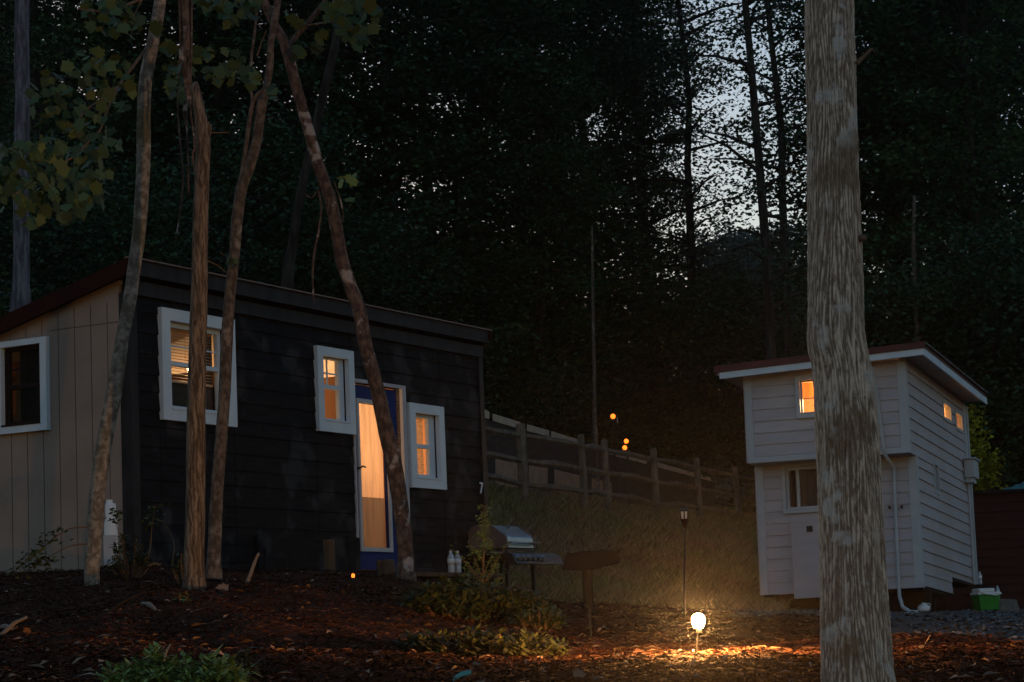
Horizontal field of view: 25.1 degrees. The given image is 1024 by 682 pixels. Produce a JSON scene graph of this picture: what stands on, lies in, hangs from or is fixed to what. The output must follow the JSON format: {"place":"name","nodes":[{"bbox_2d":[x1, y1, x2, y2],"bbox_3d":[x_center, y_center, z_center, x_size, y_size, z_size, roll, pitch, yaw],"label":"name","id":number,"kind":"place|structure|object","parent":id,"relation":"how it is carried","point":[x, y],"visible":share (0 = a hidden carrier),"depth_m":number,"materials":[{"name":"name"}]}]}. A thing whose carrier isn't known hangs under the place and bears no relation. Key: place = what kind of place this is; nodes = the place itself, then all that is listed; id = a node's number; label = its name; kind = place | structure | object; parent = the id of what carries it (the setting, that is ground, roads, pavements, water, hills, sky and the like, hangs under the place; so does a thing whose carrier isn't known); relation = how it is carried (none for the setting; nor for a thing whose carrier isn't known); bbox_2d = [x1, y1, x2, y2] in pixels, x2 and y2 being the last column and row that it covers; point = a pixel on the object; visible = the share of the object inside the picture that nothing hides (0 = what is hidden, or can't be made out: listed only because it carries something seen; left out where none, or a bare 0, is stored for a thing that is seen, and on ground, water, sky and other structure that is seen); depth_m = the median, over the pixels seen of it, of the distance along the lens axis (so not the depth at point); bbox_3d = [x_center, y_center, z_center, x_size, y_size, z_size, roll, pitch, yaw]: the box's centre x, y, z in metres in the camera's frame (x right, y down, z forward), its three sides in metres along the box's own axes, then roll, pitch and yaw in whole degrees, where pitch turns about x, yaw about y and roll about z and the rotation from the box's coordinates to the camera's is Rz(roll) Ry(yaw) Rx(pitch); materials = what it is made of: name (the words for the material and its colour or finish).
{"place":"outdoors","nodes":[
{"label":"outdoors","id":0,"kind":"place"},
{"bbox_2d":[0,95,1020,607],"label":"forest hillside","id":1,"kind":"structure","parent":0,"point":[938,605],"depth_m":81.15,"materials":[{"name":"green plant"}]},
{"bbox_2d":[10,0,31,311],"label":"forest tree","id":2,"kind":"object","parent":1,"relation":"on","point":[21,293],"visible":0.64,"depth_m":34.67,"materials":[{"name":"grey plant"}]},
{"bbox_2d":[0,1,81,224],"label":"broadleaf tree","id":3,"kind":"object","parent":1,"relation":"on","point":[13,107],"visible":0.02,"depth_m":69.46,"materials":[{"name":"green plant"}]},
{"bbox_2d":[0,0,109,277],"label":"broadleaf tree","id":4,"kind":"object","parent":1,"relation":"on","point":[6,32],"visible":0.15,"depth_m":55.64,"materials":[{"name":"green plant"}]},
{"bbox_2d":[0,92,167,316],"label":"understory tree","id":5,"kind":"object","parent":1,"relation":"on","point":[39,288],"visible":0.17,"depth_m":42.29,"materials":[{"name":"green plant"}]},
{"bbox_2d":[0,0,184,277],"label":"broadleaf tree","id":6,"kind":"object","parent":1,"relation":"on","point":[71,98],"visible":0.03,"depth_m":72.84,"materials":[{"name":"green plant"}]},
{"bbox_2d":[0,0,211,308],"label":"hemlock tree","id":7,"kind":"object","parent":1,"relation":"on","point":[43,50],"visible":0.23,"depth_m":51.29,"materials":[{"name":"green plant"}]},
{"bbox_2d":[0,0,253,269],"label":"broadleaf tree","id":8,"kind":"object","parent":1,"relation":"on","point":[128,45],"visible":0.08,"depth_m":55.88,"materials":[{"name":"green plant"}]},
{"bbox_2d":[5,0,289,254],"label":"broadleaf tree","id":9,"kind":"object","parent":1,"relation":"on","point":[226,87],"visible":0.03,"depth_m":71.33,"materials":[{"name":"green plant"}]},
{"bbox_2d":[5,138,310,289],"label":"understory tree","id":10,"kind":"object","parent":1,"relation":"on","point":[158,224],"visible":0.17,"depth_m":40.24,"materials":[{"name":"green plant"}]},
{"bbox_2d":[8,0,420,294],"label":"broadleaf tree","id":11,"kind":"object","parent":1,"relation":"on","point":[217,100],"visible":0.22,"depth_m":53.51,"materials":[{"name":"green plant"}]},
{"bbox_2d":[112,1,375,280],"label":"broadleaf tree","id":12,"kind":"object","parent":1,"relation":"on","point":[246,99],"visible":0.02,"depth_m":74.94,"materials":[{"name":"green plant"}]},
{"bbox_2d":[110,82,442,301],"bbox_3d":[-4.947,-0.443,44.411,7.060,9.066,7.005,0,-8,-15],"label":"understory tree","id":13,"kind":"object","parent":1,"relation":"on","point":[267,214],"visible":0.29,"depth_m":44.11,"materials":[{"name":"green plant"}]},
{"bbox_2d":[281,14,342,288],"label":"forest tree","id":14,"kind":"object","parent":1,"relation":"on","point":[288,272],"visible":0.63,"depth_m":36.62,"materials":[{"name":"brown plant"}]},
{"bbox_2d":[181,0,465,304],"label":"broadleaf tree","id":15,"kind":"object","parent":1,"relation":"on","point":[415,188],"visible":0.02,"depth_m":71.07,"materials":[{"name":"green plant"}]},
{"bbox_2d":[208,0,451,306],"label":"hemlock tree","id":16,"kind":"object","parent":1,"relation":"on","point":[308,94],"visible":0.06,"depth_m":56.85,"materials":[{"name":"green plant"}]},
{"bbox_2d":[145,0,587,394],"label":"broadleaf tree","id":17,"kind":"object","parent":1,"relation":"on","point":[387,102],"visible":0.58,"depth_m":52.24,"materials":[{"name":"green plant"}]},
{"bbox_2d":[268,180,512,424],"bbox_3d":[-2.855,0.490,46.485,5.731,7.418,5.776,-5,-8,21],"label":"understory tree","id":18,"kind":"object","parent":1,"relation":"on","point":[391,295],"visible":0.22,"depth_m":46.30,"materials":[{"name":"green plant"}]},
{"bbox_2d":[338,0,527,310],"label":"broadleaf tree","id":19,"kind":"object","parent":1,"relation":"on","point":[446,112],"visible":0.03,"depth_m":77.04,"materials":[{"name":"green plant"}]},
{"bbox_2d":[354,190,610,436],"bbox_3d":[-1.196,0.756,53.279,6.368,8.242,6.418,4,-10,-42],"label":"understory tree","id":20,"kind":"object","parent":1,"relation":"on","point":[481,312],"visible":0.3,"depth_m":53.01,"materials":[{"name":"green plant"}]},
{"bbox_2d":[357,0,623,404],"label":"broadleaf tree","id":21,"kind":"object","parent":1,"relation":"on","point":[469,90],"visible":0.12,"depth_m":58.57,"materials":[{"name":"green plant"}]},
{"bbox_2d":[412,9,639,396],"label":"broadleaf tree","id":22,"kind":"object","parent":1,"relation":"on","point":[504,142],"visible":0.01,"depth_m":80.76,"materials":[{"name":"green plant"}]},
{"bbox_2d":[399,0,701,464],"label":"hemlock tree","id":23,"kind":"object","parent":1,"relation":"on","point":[536,101],"visible":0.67,"depth_m":54.41,"materials":[{"name":"green plant"}]},
{"bbox_2d":[452,226,671,447],"bbox_3d":[0.603,1.082,57.219,6.368,8.242,6.418,0,-8,-15],"label":"understory tree","id":24,"kind":"object","parent":1,"relation":"on","point":[570,356],"visible":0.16,"depth_m":56.71,"materials":[{"name":"green plant"}]},
{"bbox_2d":[406,0,759,440],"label":"broadleaf tree","id":25,"kind":"object","parent":1,"relation":"on","point":[634,57],"visible":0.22,"depth_m":60.70,"materials":[{"name":"green plant"}]},
{"bbox_2d":[450,0,734,383],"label":"broadleaf tree","id":26,"kind":"object","parent":1,"relation":"on","point":[665,71],"visible":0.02,"depth_m":75.92,"materials":[{"name":"green plant"}]},
{"bbox_2d":[511,233,749,481],"bbox_3d":[2.428,1.336,58.230,6.418,8.242,6.368,2,-9,-30],"label":"understory tree","id":27,"kind":"object","parent":1,"relation":"on","point":[661,269],"visible":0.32,"depth_m":57.66,"materials":[{"name":"green plant"}]},
{"bbox_2d":[572,0,733,419],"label":"broadleaf tree","id":28,"kind":"object","parent":1,"relation":"on","point":[675,157],"visible":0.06,"depth_m":79.20,"materials":[{"name":"green plant"}]},
{"bbox_2d":[559,260,777,512],"bbox_3d":[3.987,1.721,57.125,5.731,7.418,5.776,-6,-8,25],"label":"understory tree","id":29,"kind":"object","parent":1,"relation":"on","point":[674,384],"visible":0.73,"depth_m":56.76,"materials":[{"name":"green plant"}]},
{"bbox_2d":[547,0,791,492],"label":"hemlock tree","id":30,"kind":"object","parent":1,"relation":"on","point":[635,27],"visible":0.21,"depth_m":63.82,"materials":[{"name":"green plant"}]},
{"bbox_2d":[574,0,789,480],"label":"broadleaf tree","id":31,"kind":"object","parent":1,"relation":"on","point":[690,228],"visible":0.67,"depth_m":61.04,"materials":[{"name":"green plant"}]},
{"bbox_2d":[629,248,807,515],"bbox_3d":[5.588,1.778,60.338,6.418,8.242,6.368,-9,-10,39],"label":"understory tree","id":32,"kind":"object","parent":1,"relation":"on","point":[751,507],"visible":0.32,"depth_m":59.94,"materials":[{"name":"green plant"}]},
{"bbox_2d":[661,218,805,442],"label":"broadleaf tree","id":33,"kind":"object","parent":1,"relation":"on","point":[739,237],"visible":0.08,"depth_m":105.08,"materials":[{"name":"plant"}]},
{"bbox_2d":[632,0,872,359],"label":"broadleaf tree","id":34,"kind":"object","parent":1,"relation":"on","point":[764,215],"visible":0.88,"depth_m":44.75,"materials":[{"name":"green plant"}]},
{"bbox_2d":[713,311,806,511],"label":"understory tree","id":35,"kind":"object","parent":1,"relation":"on","point":[742,401],"visible":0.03,"depth_m":61.90,"materials":[{"name":"green plant"}]},
{"bbox_2d":[644,0,902,357],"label":"broadleaf tree","id":36,"kind":"object","parent":1,"relation":"on","point":[785,306],"visible":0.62,"depth_m":50.80,"materials":[{"name":"green plant"}]},
{"bbox_2d":[703,219,868,392],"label":"broadleaf tree","id":37,"kind":"object","parent":1,"relation":"on","point":[771,231],"visible":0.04,"depth_m":108.42,"materials":[{"name":"green plant"}]},
{"bbox_2d":[704,0,946,345],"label":"broadleaf tree","id":38,"kind":"object","parent":1,"relation":"on","point":[805,171],"visible":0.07,"depth_m":61.30,"materials":[{"name":"green plant"}]},
{"bbox_2d":[736,0,941,430],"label":"hemlock tree","id":39,"kind":"object","parent":1,"relation":"on","point":[801,78],"visible":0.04,"depth_m":58.66,"materials":[{"name":"green plant"}]},
{"bbox_2d":[728,267,981,497],"bbox_3d":[7.605,2.342,48.167,5.731,7.418,5.776,3,-9,-34],"label":"understory tree","id":40,"kind":"object","parent":1,"relation":"on","point":[867,320],"visible":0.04,"depth_m":47.57,"materials":[{"name":"green plant"}]},
{"bbox_2d":[753,0,959,342],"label":"broadleaf tree","id":41,"kind":"object","parent":1,"relation":"on","point":[881,148],"visible":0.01,"depth_m":76.05,"materials":[{"name":"green plant"}]},
{"bbox_2d":[706,0,1023,433],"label":"broadleaf tree","id":42,"kind":"object","parent":1,"relation":"on","point":[896,188],"visible":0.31,"depth_m":52.06,"materials":[{"name":"green plant"}]},
{"bbox_2d":[783,235,1023,590],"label":"understory tree","id":43,"kind":"object","parent":1,"relation":"on","point":[898,287],"visible":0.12,"depth_m":46.59,"materials":[{"name":"green plant"}]},
{"bbox_2d":[800,0,1023,463],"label":"hemlock tree","id":44,"kind":"object","parent":1,"relation":"on","point":[929,190],"visible":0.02,"depth_m":65.03,"materials":[{"name":"green plant"}]},
{"bbox_2d":[911,195,920,341],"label":"forest tree","id":45,"kind":"object","parent":1,"relation":"on","point":[916,319],"visible":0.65,"depth_m":46.54,"materials":[{"name":"brown plant"}]},
{"bbox_2d":[854,0,1023,432],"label":"broadleaf tree","id":46,"kind":"object","parent":1,"relation":"on","point":[967,77],"visible":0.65,"depth_m":50.37,"materials":[{"name":"green plant"}]},
{"bbox_2d":[856,0,1023,462],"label":"broadleaf tree","id":47,"kind":"object","parent":1,"relation":"on","point":[1016,46],"visible":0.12,"depth_m":56.73,"materials":[{"name":"green plant"}]},
{"bbox_2d":[862,0,1023,434],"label":"broadleaf tree","id":48,"kind":"object","parent":1,"relation":"on","point":[1011,214],"depth_m":74.26,"materials":[{"name":"green plant"}]},
{"bbox_2d":[868,204,1023,490],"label":"understory tree","id":49,"kind":"object","parent":1,"relation":"on","point":[983,331],"visible":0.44,"depth_m":45.64,"materials":[{"name":"green plant"}]},
{"bbox_2d":[868,213,1023,489],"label":"understory tree","id":50,"kind":"object","parent":1,"relation":"on","point":[970,291],"visible":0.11,"depth_m":46.50,"materials":[{"name":"green plant"}]},
{"bbox_2d":[941,0,1023,261],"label":"broadleaf tree","id":51,"kind":"object","parent":1,"relation":"on","point":[1005,126],"visible":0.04,"depth_m":72.89,"materials":[{"name":"green plant"}]},
{"bbox_2d":[967,404,1008,490],"bbox_3d":[8.985,3.115,43.401,1.061,3.906,1.431,-2,-8,0],"label":"shrub","id":52,"kind":"object","parent":1,"relation":"on","point":[988,469],"visible":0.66,"depth_m":43.39,"materials":[{"name":"green plant"}]},
{"bbox_2d":[0,562,1023,681],"bbox_3d":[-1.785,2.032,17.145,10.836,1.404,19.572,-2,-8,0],"label":"bark mulch","id":53,"kind":"object","parent":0,"point":[450,658],"visible":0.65,"depth_m":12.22,"materials":[{"name":"brown wood"}]},
{"bbox_2d":[6,527,88,578],"bbox_3d":[-3.375,1.533,16.664,0.620,0.372,0.250,-2,-8,0],"label":"sapling branch","id":54,"kind":"object","parent":53,"relation":"on","point":[38,562],"visible":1,"depth_m":16.66,"materials":[{"name":"green plant"}]},
{"bbox_2d":[0,0,178,585],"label":"broadleaf tree","id":55,"kind":"object","parent":53,"relation":"on","point":[60,171],"visible":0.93,"depth_m":16.50,"materials":[{"name":"green plant"}]},
{"bbox_2d":[103,500,117,567],"bbox_3d":[-3.793,1.855,21.712,0.130,0.708,0.136,-2,-8,0],"label":"white canister","id":56,"kind":"object","parent":53,"relation":"on","point":[110,535],"visible":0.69,"depth_m":21.66,"materials":[{"name":"plastic"}]},
{"bbox_2d":[103,532,155,577],"bbox_3d":[-2.997,1.688,17.942,0.457,0.386,0.348,-2,-8,0],"label":"shrub","id":57,"kind":"object","parent":53,"relation":"on","point":[136,560],"visible":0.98,"depth_m":17.92,"materials":[{"name":"green plant"}]},
{"bbox_2d":[104,503,174,566],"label":"sapling","id":58,"kind":"object","parent":53,"relation":"on","point":[153,508],"visible":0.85,"depth_m":18.98,"materials":[{"name":"green plant"}]},
{"bbox_2d":[99,641,262,681],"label":"leafy plant","id":59,"kind":"object","parent":53,"relation":"on","point":[208,669],"visible":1,"depth_m":8.67,"materials":[{"name":"green plant"}]},
{"bbox_2d":[169,550,205,585],"bbox_3d":[-2.401,1.688,16.940,0.269,0.296,0.220,-7,-9,29],"label":"shrub","id":60,"kind":"object","parent":53,"relation":"on","point":[181,572],"visible":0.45,"depth_m":16.94,"materials":[{"name":"green plant"}]},
{"bbox_2d":[175,0,227,589],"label":"tree snag","id":61,"kind":"object","parent":53,"relation":"on","point":[194,566],"visible":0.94,"depth_m":16.13,"materials":[{"name":"brown plant"}]},
{"bbox_2d":[161,0,280,579],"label":"broadleaf tree","id":62,"kind":"object","parent":53,"relation":"on","point":[269,90],"visible":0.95,"depth_m":18.06,"materials":[{"name":"brown plant"}]},
{"bbox_2d":[0,256,491,582],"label":"cabin","id":63,"kind":"object","parent":53,"relation":"on","point":[304,454],"visible":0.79,"depth_m":23.92,"materials":[{"name":"black wood"}]},
{"bbox_2d":[0,336,50,434],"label":"window","id":64,"kind":"structure","parent":63,"relation":"in","point":[44,423],"depth_m":22.86,"materials":[{"name":"white paint"}]},
{"bbox_2d":[157,307,237,427],"bbox_3d":[-3.225,0.283,23.246,0.188,1.120,1.240,-7,-9,28],"label":"window","id":65,"kind":"structure","parent":63,"relation":"in","point":[166,317],"depth_m":23.05,"materials":[{"name":"white paint"}]},
{"bbox_2d":[313,345,356,434],"bbox_3d":[-1.988,0.552,25.425,0.136,0.940,0.740,-7,-9,28],"label":"window","id":66,"kind":"structure","parent":63,"relation":"in","point":[339,425],"depth_m":25.50,"materials":[{"name":"white paint"}]},
{"bbox_2d":[355,385,397,569],"bbox_3d":[-1.534,1.556,26.076,0.159,2.075,0.927,-7,-9,29],"label":"door","id":67,"kind":"structure","parent":63,"relation":"in","point":[376,543],"depth_m":26.10,"materials":[{"name":"blue paint"}]},
{"bbox_2d":[406,402,446,489],"bbox_3d":[-1.057,1.250,27.055,0.188,0.990,0.790,-7,-9,28],"label":"window","id":68,"kind":"structure","parent":63,"relation":"in","point":[417,479],"depth_m":27.15,"materials":[{"name":"white paint"}]},
{"bbox_2d":[229,645,263,678],"bbox_3d":[-1.104,1.315,9.320,0.197,0.169,0.142,-2,-8,0],"label":"leafy plant","id":69,"kind":"object","parent":53,"relation":"on","point":[248,661],"visible":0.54,"depth_m":9.30,"materials":[{"name":"green plant"}]},
{"bbox_2d":[256,533,374,572],"bbox_3d":[-2.055,2.407,24.547,0.262,0.680,1.960,-7,-9,28],"label":"wooden ledge","id":70,"kind":"object","parent":53,"relation":"on","point":[292,552],"visible":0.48,"depth_m":24.46,"materials":[{"name":"black wood"}]},
{"bbox_2d":[323,539,335,571],"bbox_3d":[-1.624,1.976,20.427,0.108,0.417,0.105,-2,-8,0],"label":"wooden post","id":71,"kind":"object","parent":53,"relation":"on","point":[329,552],"visible":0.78,"depth_m":20.40,"materials":[{"name":"brown wood"}]},
{"bbox_2d":[261,0,416,582],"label":"broadleaf tree","id":72,"kind":"object","parent":53,"relation":"on","point":[333,16],"visible":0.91,"depth_m":19.09,"materials":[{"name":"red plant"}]},
{"bbox_2d":[376,559,395,576],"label":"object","id":73,"kind":"object","parent":53,"relation":"on","point":[386,566],"visible":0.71,"depth_m":19.66,"materials":[{"name":"brown wood"}]},
{"bbox_2d":[415,572,500,591],"bbox_3d":[-0.883,2.920,26.247,0.560,0.515,2.150,-7,-9,28],"label":"door step","id":74,"kind":"object","parent":53,"relation":"on","point":[430,575],"depth_m":26.18,"materials":[{"name":"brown wood"}]},
{"bbox_2d":[447,551,454,571],"bbox_3d":[-0.703,2.546,26.447,0.084,0.260,0.083,-2,-8,0],"label":"water bottle","id":75,"kind":"object","parent":74,"relation":"on","point":[451,562],"visible":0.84,"depth_m":26.41,"materials":[{"name":"plastic"}]},
{"bbox_2d":[449,502,509,589],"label":"conifer sapling","id":76,"kind":"object","parent":53,"relation":"on","point":[482,535],"visible":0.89,"depth_m":16.24,"materials":[{"name":"green plant"}]},
{"bbox_2d":[396,572,566,627],"bbox_3d":[-0.214,1.723,15.122,1.163,0.415,0.934,-2,-8,0],"label":"rhododendron bush","id":77,"kind":"object","parent":53,"relation":"on","point":[466,601],"visible":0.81,"depth_m":14.89,"materials":[{"name":"green plant"}]},
{"bbox_2d":[394,623,573,658],"bbox_3d":[-0.153,1.600,12.092,0.974,0.231,0.789,-2,-8,0],"label":"shrub","id":78,"kind":"object","parent":53,"relation":"on","point":[470,642],"visible":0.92,"depth_m":11.93,"materials":[{"name":"green plant"}]},
{"bbox_2d":[454,524,563,597],"bbox_3d":[-0.027,2.693,27.790,0.680,0.953,1.619,-7,-9,28],"label":"gas grill","id":79,"kind":"object","parent":53,"relation":"on","point":[521,545],"visible":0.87,"depth_m":27.59,"materials":[{"name":"metal"}]},
{"bbox_2d":[509,605,568,630],"bbox_3d":[0.181,1.747,14.387,0.429,0.191,0.360,-2,-8,0],"label":"shrub","id":80,"kind":"object","parent":53,"relation":"on","point":[547,618],"visible":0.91,"depth_m":14.34,"materials":[{"name":"green plant"}]},
{"bbox_2d":[563,549,619,614],"bbox_3d":[0.663,2.058,18.877,0.474,0.679,0.114,-2,-8,0],"label":"wooden sign","id":81,"kind":"object","parent":53,"relation":"on","point":[586,562],"visible":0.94,"depth_m":18.86,"materials":[{"name":"brown wood"}]},
{"bbox_2d":[678,507,688,615],"bbox_3d":[1.515,1.958,19.908,0.093,1.031,0.093,5,-11,-45],"label":"solar torch","id":82,"kind":"object","parent":53,"relation":"on","point":[684,513],"visible":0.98,"depth_m":19.92,"materials":[{"name":"black metal"}]},
{"bbox_2d":[692,614,704,651],"bbox_3d":[0.930,1.484,11.399,0.065,0.262,0.065,-2,-8,0],"label":"globe light","id":83,"kind":"object","parent":53,"relation":"on","point":[698,620],"visible":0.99,"depth_m":11.39,"materials":[{"name":"white glass"}]},
{"bbox_2d":[804,0,895,681],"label":"tree","id":84,"kind":"object","parent":53,"relation":"on","point":[855,635],"visible":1,"depth_m":7.97,"materials":[{"name":"brown plant"}]},
{"bbox_2d":[0,0,1023,359],"label":"sky","id":85,"kind":"structure","parent":0,"point":[740,97],"materials":[{"name":"grey"}]},
{"bbox_2d":[456,479,793,610],"bbox_3d":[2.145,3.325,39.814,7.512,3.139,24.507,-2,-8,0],"label":"grass bank","id":86,"kind":"structure","parent":0,"point":[493,505],"depth_m":39.22,"materials":[{"name":"plant"}]},
{"bbox_2d":[591,226,599,497],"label":"forest tree","id":87,"kind":"object","parent":86,"relation":"on","point":[594,427],"visible":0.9,"depth_m":50.34,"materials":[{"name":"brown plant"}]},
{"bbox_2d":[485,410,714,507],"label":"board wall","id":88,"kind":"structure","parent":86,"relation":"on","point":[536,450],"depth_m":48.56,"materials":[{"name":"wood"}]},
{"bbox_2d":[485,423,755,519],"bbox_3d":[3.310,3.086,46.635,0.394,1.810,18.611,-6,-8,24],"label":"rail fence","id":89,"kind":"object","parent":86,"relation":"on","point":[523,461],"visible":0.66,"depth_m":42.96,"materials":[{"name":"brown wood"}]},
{"bbox_2d":[730,607,1023,640],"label":"gravel yard","id":90,"kind":"structure","parent":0,"point":[926,622],"depth_m":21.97,"materials":[{"name":"grey gravel"}]},
{"bbox_2d":[714,341,987,612],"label":"tiny house","id":91,"kind":"structure","parent":90,"relation":"on","point":[924,392],"depth_m":34.55,"materials":[{"name":"white wood"}]},
{"bbox_2d":[781,462,817,513],"bbox_3d":[4.609,2.202,34.560,1.080,0.747,0.163,-5,-8,20],"label":"window","id":92,"kind":"structure","parent":91,"relation":"in","point":[801,466],"depth_m":34.67,"materials":[{"name":"white wood"}]},
{"bbox_2d":[795,375,814,418],"bbox_3d":[4.628,0.825,34.312,0.760,0.632,0.198,-5,-8,20],"label":"window","id":93,"kind":"structure","parent":91,"relation":"in","point":[798,380],"depth_m":34.37,"materials":[{"name":"white wood"}]},
{"bbox_2d":[933,461,940,494],"bbox_3d":[6.560,2.130,35.603,0.072,0.517,0.441,-5,-8,20],"label":"window","id":94,"kind":"structure","parent":91,"relation":"in","point":[936,464],"depth_m":35.63,"materials":[{"name":"white wood"}]},
{"bbox_2d":[942,399,951,424],"bbox_3d":[6.983,1.151,37.051,0.104,0.351,0.753,-5,-8,20],"label":"window","id":95,"kind":"structure","parent":91,"relation":"in","point":[947,404],"depth_m":37.08,"materials":[{"name":"white wood"}]},
{"bbox_2d":[938,488,1023,610],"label":"shed","id":96,"kind":"structure","parent":90,"relation":"on","point":[999,522],"depth_m":40.70,"materials":[{"name":"red wood"}]},
{"bbox_2d":[970,588,1001,609],"bbox_3d":[7.279,3.964,35.230,0.384,0.335,0.342,0,-8,-14],"label":"cool box","id":97,"kind":"object","parent":90,"relation":"on","point":[985,598],"visible":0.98,"depth_m":35.12,"materials":[{"name":"green plastic"}]},
{"bbox_2d":[995,599,1019,611],"bbox_3d":[7.708,4.136,35.750,0.366,0.255,0.248,-2,-8,0],"label":"concrete block","id":98,"kind":"object","parent":90,"relation":"on","point":[1008,604],"depth_m":35.64,"materials":[{"name":"grey concrete"}]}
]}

